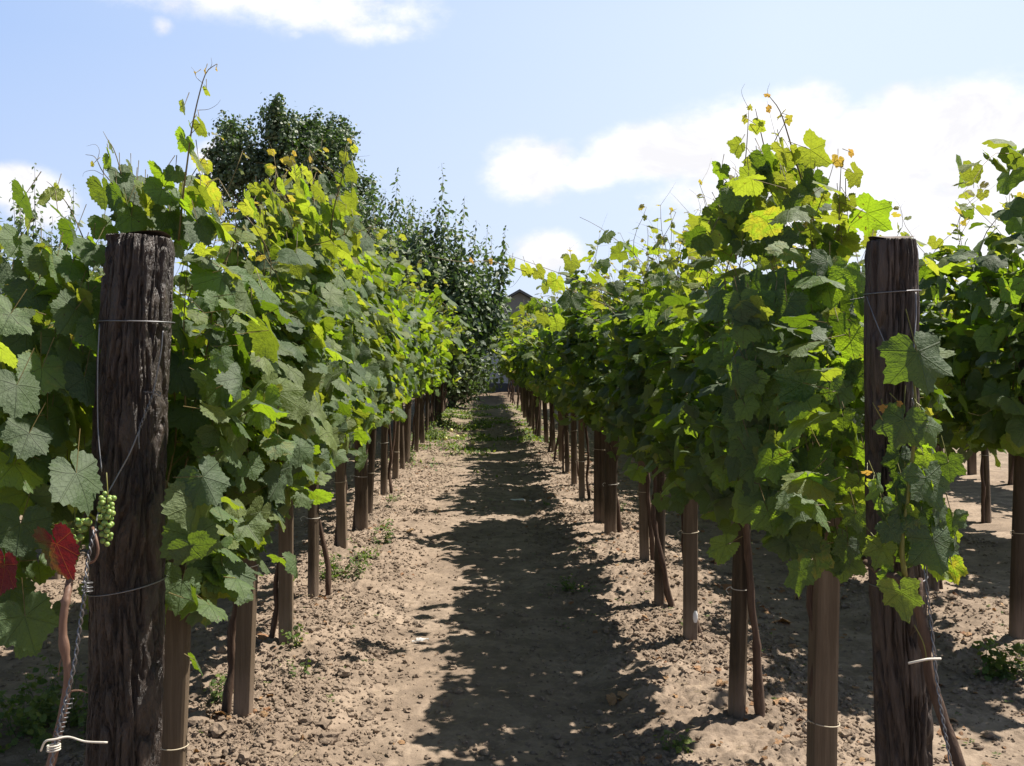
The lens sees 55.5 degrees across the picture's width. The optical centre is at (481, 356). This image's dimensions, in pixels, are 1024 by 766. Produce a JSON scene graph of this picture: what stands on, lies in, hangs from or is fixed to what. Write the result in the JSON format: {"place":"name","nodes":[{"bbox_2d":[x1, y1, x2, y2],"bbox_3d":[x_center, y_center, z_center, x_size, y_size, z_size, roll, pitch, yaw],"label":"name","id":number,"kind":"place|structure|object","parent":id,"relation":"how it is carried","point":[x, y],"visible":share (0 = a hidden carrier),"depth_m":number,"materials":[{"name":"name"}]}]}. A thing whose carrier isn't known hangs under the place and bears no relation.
{"place":"outdoors","nodes":[
{"label":"outdoors","id":0,"kind":"place"},
{"bbox_2d":[49,530,96,765],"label":"guy wire","id":1,"kind":"object","parent":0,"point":[65,700],"visible":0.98,"depth_m":2.13,"materials":[{"name":"silver metal"}]},
{"bbox_2d":[40,736,107,751],"bbox_3d":[-0.873,0.832,2.091,0.145,0.042,0.048,0,0,0],"label":"white tie","id":2,"kind":"object","parent":1,"relation":"attached to","point":[50,747],"visible":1,"depth_m":2.08,"materials":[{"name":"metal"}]},
{"bbox_2d":[388,403,570,476],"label":"grass","id":3,"kind":"structure","parent":0,"point":[484,423],"depth_m":17.29,"materials":[{"name":"green plant"}]},
{"bbox_2d":[0,392,1023,765],"bbox_3d":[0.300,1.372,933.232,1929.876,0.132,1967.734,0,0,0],"label":"ground","id":4,"kind":"structure","parent":0,"point":[462,560],"depth_m":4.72,"materials":[{"name":"soil"}]},
{"bbox_2d":[0,681,87,727],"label":"weed","id":5,"kind":"object","parent":4,"relation":"on","point":[52,715],"visible":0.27,"depth_m":3.64,"materials":[{"name":"green plant"}]},
{"bbox_2d":[0,654,87,752],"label":"weed","id":6,"kind":"object","parent":4,"relation":"on","point":[32,727],"visible":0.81,"depth_m":3.48,"materials":[{"name":"green plant"}]},
{"bbox_2d":[0,163,106,295],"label":"apple tree","id":7,"kind":"object","parent":4,"relation":"on","point":[19,223],"visible":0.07,"depth_m":13.56,"materials":[{"name":"green plant"}]},
{"bbox_2d":[0,473,116,765],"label":"grapevine","id":8,"kind":"object","parent":4,"relation":"on","point":[62,553],"visible":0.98,"depth_m":2.17,"materials":[{"name":"plant"}]},
{"bbox_2d":[84,230,174,765],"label":"end post","id":9,"kind":"object","parent":4,"relation":"on","point":[126,654],"visible":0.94,"depth_m":2.40,"materials":[{"name":"brown wood"}]},
{"bbox_2d":[97,324,102,471],"bbox_3d":[-0.925,0.099,2.354,0.009,0.358,0.060,0,0,-27],"label":"brace wire","id":10,"kind":"object","parent":9,"relation":"attached to","point":[97,399],"visible":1,"depth_m":2.36,"materials":[{"name":"silver metal"}]},
{"bbox_2d":[86,575,166,596],"bbox_3d":[-0.900,0.581,2.470,0.192,0.037,0.191,0,0,0],"label":"post wire","id":11,"kind":"object","parent":9,"relation":"attached to","point":[127,590],"visible":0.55,"depth_m":2.39,"materials":[{"name":"silver metal"}]},
{"bbox_2d":[95,331,163,529],"bbox_3d":[-0.857,0.169,2.306,0.091,0.462,0.199,0,0,34],"label":"brace wire","id":12,"kind":"object","parent":9,"relation":"attached to","point":[137,435],"visible":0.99,"depth_m":2.35,"materials":[{"name":"silver metal"}]},
{"bbox_2d":[98,320,174,323],"bbox_3d":[-0.875,-0.087,2.470,0.185,0.006,0.186,0,0,0],"label":"post wire","id":13,"kind":"object","parent":9,"relation":"attached to","point":[134,321],"visible":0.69,"depth_m":2.39,"materials":[{"name":"silver metal"}]},
{"bbox_2d":[86,268,198,297],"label":"grapevine","id":14,"kind":"object","parent":4,"relation":"on","point":[103,273],"depth_m":7.48,"materials":[{"name":"plant"}]},
{"bbox_2d":[0,59,326,675],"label":"grapevine","id":15,"kind":"object","parent":4,"relation":"on","point":[49,478],"visible":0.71,"depth_m":2.55,"materials":[{"name":"green plant"}]},
{"bbox_2d":[160,559,190,765],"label":"vine stake","id":16,"kind":"object","parent":4,"relation":"on","point":[175,702],"visible":0.51,"depth_m":2.80,"materials":[{"name":"brown wood"}]},
{"bbox_2d":[203,670,226,703],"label":"weed","id":17,"kind":"object","parent":4,"relation":"on","point":[216,693],"visible":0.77,"depth_m":3.82,"materials":[{"name":"green plant"}]},
{"bbox_2d":[233,450,258,717],"bbox_3d":[-0.892,0.859,3.669,0.120,1.401,0.086,0,0,0],"label":"vine stake","id":18,"kind":"object","parent":4,"relation":"on","point":[245,642],"visible":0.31,"depth_m":3.64,"materials":[{"name":"brown wood"}]},
{"bbox_2d":[167,132,392,713],"bbox_3d":[-0.813,0.359,3.685,0.992,2.145,1.326,0,0,0],"label":"grapevine","id":19,"kind":"object","parent":4,"relation":"on","point":[295,297],"visible":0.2,"depth_m":3.69,"materials":[{"name":"green plant"}]},
{"bbox_2d":[186,132,374,637],"bbox_3d":[-0.998,0.214,4.464,1.053,2.437,1.506,0,0,0],"label":"grapevine","id":20,"kind":"object","parent":4,"relation":"on","point":[341,212],"visible":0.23,"depth_m":4.29,"materials":[{"name":"green plant"}]},
{"bbox_2d":[270,499,293,644],"bbox_3d":[-0.936,0.710,4.599,0.114,1.690,0.088,0,0,0],"label":"vine stake","id":21,"kind":"object","parent":4,"relation":"on","point":[285,593],"visible":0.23,"depth_m":4.57,"materials":[{"name":"brown wood"}]},
{"bbox_2d":[195,92,388,260],"bbox_3d":[-5.822,-3.081,30.232,5.773,9.562,4.925,0,0,0],"label":"poplar tree","id":22,"kind":"object","parent":4,"relation":"on","point":[305,135],"visible":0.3,"depth_m":29.21,"materials":[{"name":"green plant"}]},
{"bbox_2d":[280,624,308,650],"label":"weed","id":23,"kind":"object","parent":4,"relation":"on","point":[295,627],"visible":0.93,"depth_m":4.53,"materials":[{"name":"green plant"}]},
{"bbox_2d":[286,659,310,676],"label":"weed","id":24,"kind":"object","parent":4,"relation":"on","point":[304,669],"visible":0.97,"depth_m":4.13,"materials":[{"name":"green plant"}]},
{"bbox_2d":[300,484,318,598],"bbox_3d":[-0.948,0.727,5.428,0.077,1.669,0.107,0,0,33],"label":"vine stake","id":25,"kind":"object","parent":4,"relation":"on","point":[313,549],"visible":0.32,"depth_m":5.41,"materials":[{"name":"brown wood"}]},
{"bbox_2d":[260,144,392,595],"bbox_3d":[-0.938,0.131,5.360,0.813,2.602,1.425,0,0,0],"label":"grapevine","id":26,"kind":"object","parent":4,"relation":"on","point":[368,380],"visible":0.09,"depth_m":5.33,"materials":[{"name":"green plant"}]},
{"bbox_2d":[257,192,400,546],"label":"grapevine","id":27,"kind":"object","parent":4,"relation":"on","point":[387,355],"visible":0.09,"depth_m":6.67,"materials":[{"name":"green plant"}]},
{"bbox_2d":[330,462,347,548],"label":"vine stake","id":28,"kind":"object","parent":4,"relation":"on","point":[341,507],"visible":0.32,"depth_m":6.81,"materials":[{"name":"brown wood"}]},
{"bbox_2d":[319,549,373,577],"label":"weed","id":29,"kind":"object","parent":4,"relation":"on","point":[352,560],"visible":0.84,"depth_m":5.97,"materials":[{"name":"green plant"}]},
{"bbox_2d":[354,440,367,530],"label":"vine stake","id":30,"kind":"object","parent":4,"relation":"on","point":[361,499],"visible":0.25,"depth_m":7.56,"materials":[{"name":"brown wood"}]},
{"bbox_2d":[346,538,380,558],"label":"weed","id":31,"kind":"object","parent":4,"relation":"on","point":[370,556],"visible":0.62,"depth_m":6.49,"materials":[{"name":"green plant"}]},
{"bbox_2d":[368,421,376,513],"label":"vine stake","id":32,"kind":"object","parent":4,"relation":"on","point":[371,462],"visible":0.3,"depth_m":8.33,"materials":[{"name":"brown wood"}]},
{"bbox_2d":[339,212,414,529],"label":"grapevine","id":33,"kind":"object","parent":4,"relation":"on","point":[389,294],"visible":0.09,"depth_m":7.43,"materials":[{"name":"green plant"}]},
{"bbox_2d":[377,425,388,494],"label":"vine stake","id":34,"kind":"object","parent":4,"relation":"on","point":[384,462],"visible":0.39,"depth_m":9.57,"materials":[{"name":"brown wood"}]},
{"bbox_2d":[370,518,398,544],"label":"weed","id":35,"kind":"object","parent":4,"relation":"on","point":[386,534],"visible":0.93,"depth_m":7.02,"materials":[{"name":"green plant"}]},
{"bbox_2d":[392,398,399,478],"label":"vine stake","id":36,"kind":"object","parent":4,"relation":"on","point":[395,468],"visible":0.38,"depth_m":10.79,"materials":[{"name":"brown wood"}]},
{"bbox_2d":[399,401,404,468],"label":"vine stake","id":37,"kind":"object","parent":4,"relation":"on","point":[402,452],"visible":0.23,"depth_m":11.66,"materials":[{"name":"brown wood"}]},
{"bbox_2d":[313,165,491,383],"bbox_3d":[-2.684,-1.350,21.867,5.940,6.100,5.671,0,0,0],"label":"apple tree","id":38,"kind":"object","parent":4,"relation":"on","point":[377,216],"visible":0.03,"depth_m":21.90,"materials":[{"name":"green plant"}]},
{"bbox_2d":[340,236,469,493],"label":"grapevine","id":39,"kind":"object","parent":4,"relation":"on","point":[412,379],"visible":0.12,"depth_m":9.47,"materials":[{"name":"green plant"}]},
{"bbox_2d":[404,401,410,462],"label":"vine stake","id":40,"kind":"object","parent":4,"relation":"on","point":[407,431],"visible":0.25,"depth_m":12.55,"materials":[{"name":"brown wood"}]},
{"bbox_2d":[364,212,457,455],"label":"grapevine","id":41,"kind":"object","parent":4,"relation":"on","point":[397,278],"visible":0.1,"depth_m":8.46,"materials":[{"name":"green plant"}]},
{"bbox_2d":[414,397,419,451],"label":"vine stake","id":42,"kind":"object","parent":4,"relation":"on","point":[416,436],"visible":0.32,"depth_m":13.88,"materials":[{"name":"brown wood"}]},
{"bbox_2d":[393,255,446,401],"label":"grapevine","id":43,"kind":"object","parent":4,"relation":"on","point":[426,373],"visible":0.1,"depth_m":11.49,"materials":[{"name":"green plant"}]},
{"bbox_2d":[388,244,453,479],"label":"grapevine","id":44,"kind":"object","parent":4,"relation":"on","point":[421,360],"visible":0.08,"depth_m":10.84,"materials":[{"name":"green plant"}]},
{"bbox_2d":[419,394,424,442],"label":"vine stake","id":45,"kind":"object","parent":4,"relation":"on","point":[421,425],"visible":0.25,"depth_m":15.08,"materials":[{"name":"brown wood"}]},
{"bbox_2d":[399,283,452,462],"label":"grapevine","id":46,"kind":"object","parent":4,"relation":"on","point":[438,363],"visible":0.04,"depth_m":12.24,"materials":[{"name":"green plant"}]},
{"bbox_2d":[425,392,428,434],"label":"vine stake","id":47,"kind":"object","parent":4,"relation":"on","point":[426,414],"visible":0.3,"depth_m":16.82,"materials":[{"name":"brown wood"}]},
{"bbox_2d":[424,421,448,439],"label":"weed","id":48,"kind":"object","parent":4,"relation":"on","point":[436,437],"visible":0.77,"depth_m":15.86,"materials":[{"name":"green plant"}]},
{"bbox_2d":[418,289,456,434],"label":"grapevine","id":49,"kind":"object","parent":4,"relation":"on","point":[441,371],"visible":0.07,"depth_m":15.07,"materials":[{"name":"plant"}]},
{"bbox_2d":[409,278,469,449],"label":"grapevine","id":50,"kind":"object","parent":4,"relation":"on","point":[456,320],"visible":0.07,"depth_m":13.91,"materials":[{"name":"plant"}]},
{"bbox_2d":[369,163,515,411],"bbox_3d":[-1.327,-1.057,19.579,4.694,5.514,4.314,0,0,35],"label":"apple tree","id":51,"kind":"object","parent":4,"relation":"on","point":[470,295],"visible":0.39,"depth_m":19.02,"materials":[{"name":"green plant"}]},
{"bbox_2d":[434,411,452,426],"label":"weed","id":52,"kind":"object","parent":4,"relation":"on","point":[438,419],"visible":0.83,"depth_m":18.91,"materials":[{"name":"green plant"}]},
{"bbox_2d":[430,289,474,429],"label":"grapevine","id":53,"kind":"object","parent":4,"relation":"on","point":[447,373],"visible":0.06,"depth_m":17.32,"materials":[{"name":"plant"}]},
{"bbox_2d":[411,348,495,407],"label":"plum shrub","id":54,"kind":"object","parent":4,"relation":"on","point":[453,399],"visible":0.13,"depth_m":25.77,"materials":[{"name":"green plant"}]},
{"bbox_2d":[490,313,528,425],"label":"grapevine","id":55,"kind":"object","parent":4,"relation":"on","point":[514,362],"visible":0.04,"depth_m":18.67,"materials":[{"name":"plant"}]},
{"bbox_2d":[473,289,551,392],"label":"barn","id":56,"kind":"structure","parent":4,"relation":"on","point":[518,296],"depth_m":38.00,"materials":[{"name":"tile"}]},
{"bbox_2d":[498,314,533,386],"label":"grapevine","id":57,"kind":"object","parent":4,"relation":"on","point":[505,363],"visible":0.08,"depth_m":18.16,"materials":[{"name":"plant"}]},
{"bbox_2d":[22,468,1013,765],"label":"seedlings","id":58,"kind":"object","parent":4,"relation":"on","point":[564,628],"visible":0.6,"depth_m":5.02,"materials":[{"name":"green plant"}]},
{"bbox_2d":[498,304,546,436],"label":"grapevine","id":59,"kind":"object","parent":4,"relation":"on","point":[523,373],"visible":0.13,"depth_m":16.11,"materials":[{"name":"plant"}]},
{"bbox_2d":[490,292,561,460],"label":"grapevine","id":60,"kind":"object","parent":4,"relation":"on","point":[539,375],"visible":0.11,"depth_m":12.82,"materials":[{"name":"plant"}]},
{"bbox_2d":[515,315,538,433],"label":"grapevine","id":61,"kind":"object","parent":4,"relation":"on","point":[516,353],"visible":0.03,"depth_m":17.16,"materials":[{"name":"plant"}]},
{"bbox_2d":[498,292,560,451],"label":"grapevine","id":62,"kind":"object","parent":4,"relation":"on","point":[529,378],"visible":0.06,"depth_m":13.97,"materials":[{"name":"plant"}]},
{"bbox_2d":[516,292,555,433],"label":"grapevine","id":63,"kind":"object","parent":4,"relation":"on","point":[540,301],"visible":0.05,"depth_m":15.06,"materials":[{"name":"plant"}]},
{"bbox_2d":[536,397,541,435],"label":"vine stake","id":64,"kind":"object","parent":4,"relation":"on","point":[538,432],"visible":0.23,"depth_m":16.17,"materials":[{"name":"brown wood"}]},
{"bbox_2d":[542,401,548,442],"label":"vine stake","id":65,"kind":"object","parent":4,"relation":"on","point":[545,424],"visible":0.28,"depth_m":15.18,"materials":[{"name":"brown wood"}]},
{"bbox_2d":[519,285,578,477],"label":"grapevine","id":66,"kind":"object","parent":4,"relation":"on","point":[530,340],"visible":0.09,"depth_m":10.12,"materials":[{"name":"plant"}]},
{"bbox_2d":[537,293,564,472],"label":"grapevine","id":67,"kind":"object","parent":4,"relation":"on","point":[544,390],"visible":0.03,"depth_m":11.47,"materials":[{"name":"plant"}]},
{"bbox_2d":[549,403,555,451],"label":"vine stake","id":68,"kind":"object","parent":4,"relation":"on","point":[552,433],"visible":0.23,"depth_m":13.78,"materials":[{"name":"brown wood"}]},
{"bbox_2d":[430,204,687,607],"bbox_3d":[0.758,0.281,5.020,1.043,2.310,2.223,0,0,29],"label":"grapevine","id":69,"kind":"object","parent":4,"relation":"on","point":[614,424],"visible":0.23,"depth_m":5.10,"materials":[{"name":"green plant"}]},
{"bbox_2d":[558,411,562,460],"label":"vine stake","id":70,"kind":"object","parent":4,"relation":"on","point":[560,428],"visible":0.17,"depth_m":12.55,"materials":[{"name":"brown wood"}]},
{"bbox_2d":[564,413,569,471],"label":"vine stake","id":71,"kind":"object","parent":4,"relation":"on","point":[566,445],"visible":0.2,"depth_m":11.47,"materials":[{"name":"brown wood"}]},
{"bbox_2d":[510,223,628,420],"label":"grapevine","id":72,"kind":"object","parent":4,"relation":"on","point":[560,378],"visible":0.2,"depth_m":7.79,"materials":[{"name":"plant"}]},
{"bbox_2d":[546,573,595,591],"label":"weed","id":73,"kind":"object","parent":4,"relation":"on","point":[566,586],"visible":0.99,"depth_m":5.78,"materials":[{"name":"green plant"}]},
{"bbox_2d":[567,413,576,484],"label":"vine stake","id":74,"kind":"object","parent":4,"relation":"on","point":[573,451],"visible":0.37,"depth_m":10.25,"materials":[{"name":"brown wood"}]},
{"bbox_2d":[535,263,623,498],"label":"grapevine","id":75,"kind":"object","parent":4,"relation":"on","point":[553,358],"visible":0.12,"depth_m":9.30,"materials":[{"name":"plant"}]},
{"bbox_2d":[575,419,584,498],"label":"vine stake","id":76,"kind":"object","parent":4,"relation":"on","point":[581,445],"visible":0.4,"depth_m":9.34,"materials":[{"name":"brown wood"}]},
{"bbox_2d":[200,458,970,761],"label":"straw litter","id":77,"kind":"object","parent":4,"relation":"on","point":[526,610],"visible":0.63,"depth_m":4.81,"materials":[{"name":"beige plant"}]},
{"bbox_2d":[591,427,605,522],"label":"vine stake","id":78,"kind":"object","parent":4,"relation":"on","point":[599,463],"visible":0.24,"depth_m":7.90,"materials":[{"name":"brown wood"}]},
{"bbox_2d":[553,233,646,532],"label":"grapevine","id":79,"kind":"object","parent":4,"relation":"on","point":[586,398],"visible":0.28,"depth_m":7.21,"materials":[{"name":"green plant"}]},
{"bbox_2d":[190,450,1023,765],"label":"leaf litter","id":80,"kind":"object","parent":4,"relation":"on","point":[266,710],"visible":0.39,"depth_m":4.21,"materials":[{"name":"brown plant"}]},
{"bbox_2d":[602,437,618,533],"bbox_3d":[1.009,0.702,7.393,0.182,1.729,0.140,0,0,36],"label":"vine stake","id":81,"kind":"object","parent":4,"relation":"on","point":[610,502],"visible":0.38,"depth_m":7.39,"materials":[{"name":"brown wood"}]},
{"bbox_2d":[606,693,621,705],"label":"dry leaf","id":82,"kind":"object","parent":4,"relation":"on","point":[611,698],"visible":0.97,"depth_m":3.94,"materials":[{"name":"brown plant"}]},
{"bbox_2d":[580,217,668,560],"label":"grapevine","id":83,"kind":"object","parent":4,"relation":"on","point":[603,348],"visible":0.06,"depth_m":6.39,"materials":[{"name":"green plant"}]},
{"bbox_2d":[634,461,648,560],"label":"vine stake","id":84,"kind":"object","parent":4,"relation":"on","point":[643,534],"visible":0.27,"depth_m":6.39,"materials":[{"name":"brown wood"}]},
{"bbox_2d":[654,466,665,605],"bbox_3d":[0.994,0.709,5.401,0.074,1.767,0.077,0,0,0],"label":"vine stake","id":85,"kind":"object","parent":4,"relation":"on","point":[659,597],"visible":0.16,"depth_m":5.37,"materials":[{"name":"brown wood"}]},
{"bbox_2d":[607,158,732,637],"bbox_3d":[1.076,0.230,4.685,0.867,2.408,1.258,0,0,0],"label":"grapevine","id":86,"kind":"object","parent":4,"relation":"on","point":[634,408],"visible":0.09,"depth_m":4.67,"materials":[{"name":"green plant"}]},
{"bbox_2d":[653,728,694,753],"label":"weed","id":87,"kind":"object","parent":4,"relation":"on","point":[686,741],"visible":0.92,"depth_m":3.39,"materials":[{"name":"green plant"}]},
{"bbox_2d":[677,397,698,640],"bbox_3d":[0.998,0.716,4.668,0.083,1.698,0.111,0,0,31],"label":"vine stake","id":88,"kind":"object","parent":4,"relation":"on","point":[690,531],"visible":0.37,"depth_m":4.65,"materials":[{"name":"brown wood"}]},
{"bbox_2d":[726,480,750,718],"bbox_3d":[0.977,0.869,3.687,0.116,1.401,0.081,0,0,0],"label":"vine stake","id":89,"kind":"object","parent":4,"relation":"on","point":[738,662],"visible":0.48,"depth_m":3.67,"materials":[{"name":"brown wood"}]},
{"bbox_2d":[623,102,988,717],"bbox_3d":[0.937,0.302,3.737,0.978,2.259,1.563,0,0,-21],"label":"grapevine","id":90,"kind":"object","parent":4,"relation":"on","point":[683,446],"visible":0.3,"depth_m":3.64,"materials":[{"name":"green plant"}]},
{"bbox_2d":[681,84,955,696],"bbox_3d":[0.945,0.302,2.797,0.760,2.262,1.227,0,0,0],"label":"grapevine","id":91,"kind":"object","parent":4,"relation":"on","point":[787,395],"visible":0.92,"depth_m":2.56,"materials":[{"name":"green plant"}]},
{"bbox_2d":[802,517,841,765],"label":"vine stake","id":92,"kind":"object","parent":4,"relation":"on","point":[822,700],"visible":0.81,"depth_m":2.75,"materials":[{"name":"brown wood"}]},
{"bbox_2d":[863,236,933,765],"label":"end post","id":93,"kind":"object","parent":4,"relation":"on","point":[904,727],"visible":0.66,"depth_m":2.21,"materials":[{"name":"brown wood"}]},
{"bbox_2d":[863,290,921,397],"bbox_3d":[0.936,-0.031,2.227,0.126,0.244,0.179,0,0,32],"label":"post wire","id":94,"kind":"object","parent":93,"relation":"attached to","point":[915,315],"visible":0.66,"depth_m":2.19,"materials":[{"name":"silver metal"}]},
{"bbox_2d":[911,398,951,765],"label":"guy wire","id":95,"kind":"object","parent":93,"relation":"attached to","point":[935,670],"visible":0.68,"depth_m":2.08,"materials":[{"name":"silver metal"}]},
{"bbox_2d":[859,198,952,318],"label":"grapevine","id":96,"kind":"object","parent":4,"relation":"on","point":[901,233],"depth_m":6.19,"materials":[{"name":"plant"}]},
{"bbox_2d":[861,309,968,765],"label":"grapevine","id":97,"kind":"object","parent":4,"relation":"on","point":[910,533],"visible":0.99,"depth_m":2.08,"materials":[{"name":"green plant"}]},
{"bbox_2d":[851,201,1006,588],"bbox_3d":[2.693,0.273,5.462,1.284,2.321,1.615,0,0,18],"label":"grapevine","id":98,"kind":"object","parent":4,"relation":"on","point":[932,310],"visible":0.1,"depth_m":5.32,"materials":[{"name":"plant"}]},
{"bbox_2d":[925,415,938,591],"bbox_3d":[2.593,0.741,5.658,0.125,1.652,0.104,0,0,0],"label":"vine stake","id":99,"kind":"object","parent":4,"relation":"on","point":[933,583],"visible":0.03,"depth_m":5.62,"materials":[{"name":"brown wood"}]},
{"bbox_2d":[938,279,985,522],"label":"grapevine","id":100,"kind":"object","parent":4,"relation":"on","point":[983,490],"depth_m":7.94,"materials":[{"name":"plant"}]},
{"bbox_2d":[919,139,1023,459],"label":"grapevine","id":101,"kind":"object","parent":4,"relation":"on","point":[994,313],"visible":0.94,"depth_m":4.59,"materials":[{"name":"plant"}]},
{"bbox_2d":[967,450,976,474],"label":"vine stake","id":102,"kind":"object","parent":4,"relation":"on","point":[973,464],"visible":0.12,"depth_m":11.16,"materials":[{"name":"brown wood"}]},
{"bbox_2d":[979,448,991,522],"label":"vine stake","id":103,"kind":"object","parent":4,"relation":"on","point":[987,506],"visible":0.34,"depth_m":7.96,"materials":[{"name":"brown wood"}]},
{"bbox_2d":[972,632,1023,680],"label":"weed","id":104,"kind":"object","parent":4,"relation":"on","point":[999,663],"visible":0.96,"depth_m":4.18,"materials":[{"name":"green plant"}]},
{"bbox_2d":[1009,302,1023,638],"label":"vine stake","id":105,"kind":"object","parent":4,"relation":"on","point":[1016,611],"visible":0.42,"depth_m":4.63,"materials":[{"name":"brown wood"}]},
{"bbox_2d":[0,0,1023,315],"label":"sky","id":106,"kind":"structure","parent":0,"point":[545,115],"materials":[{"name":"blue"}]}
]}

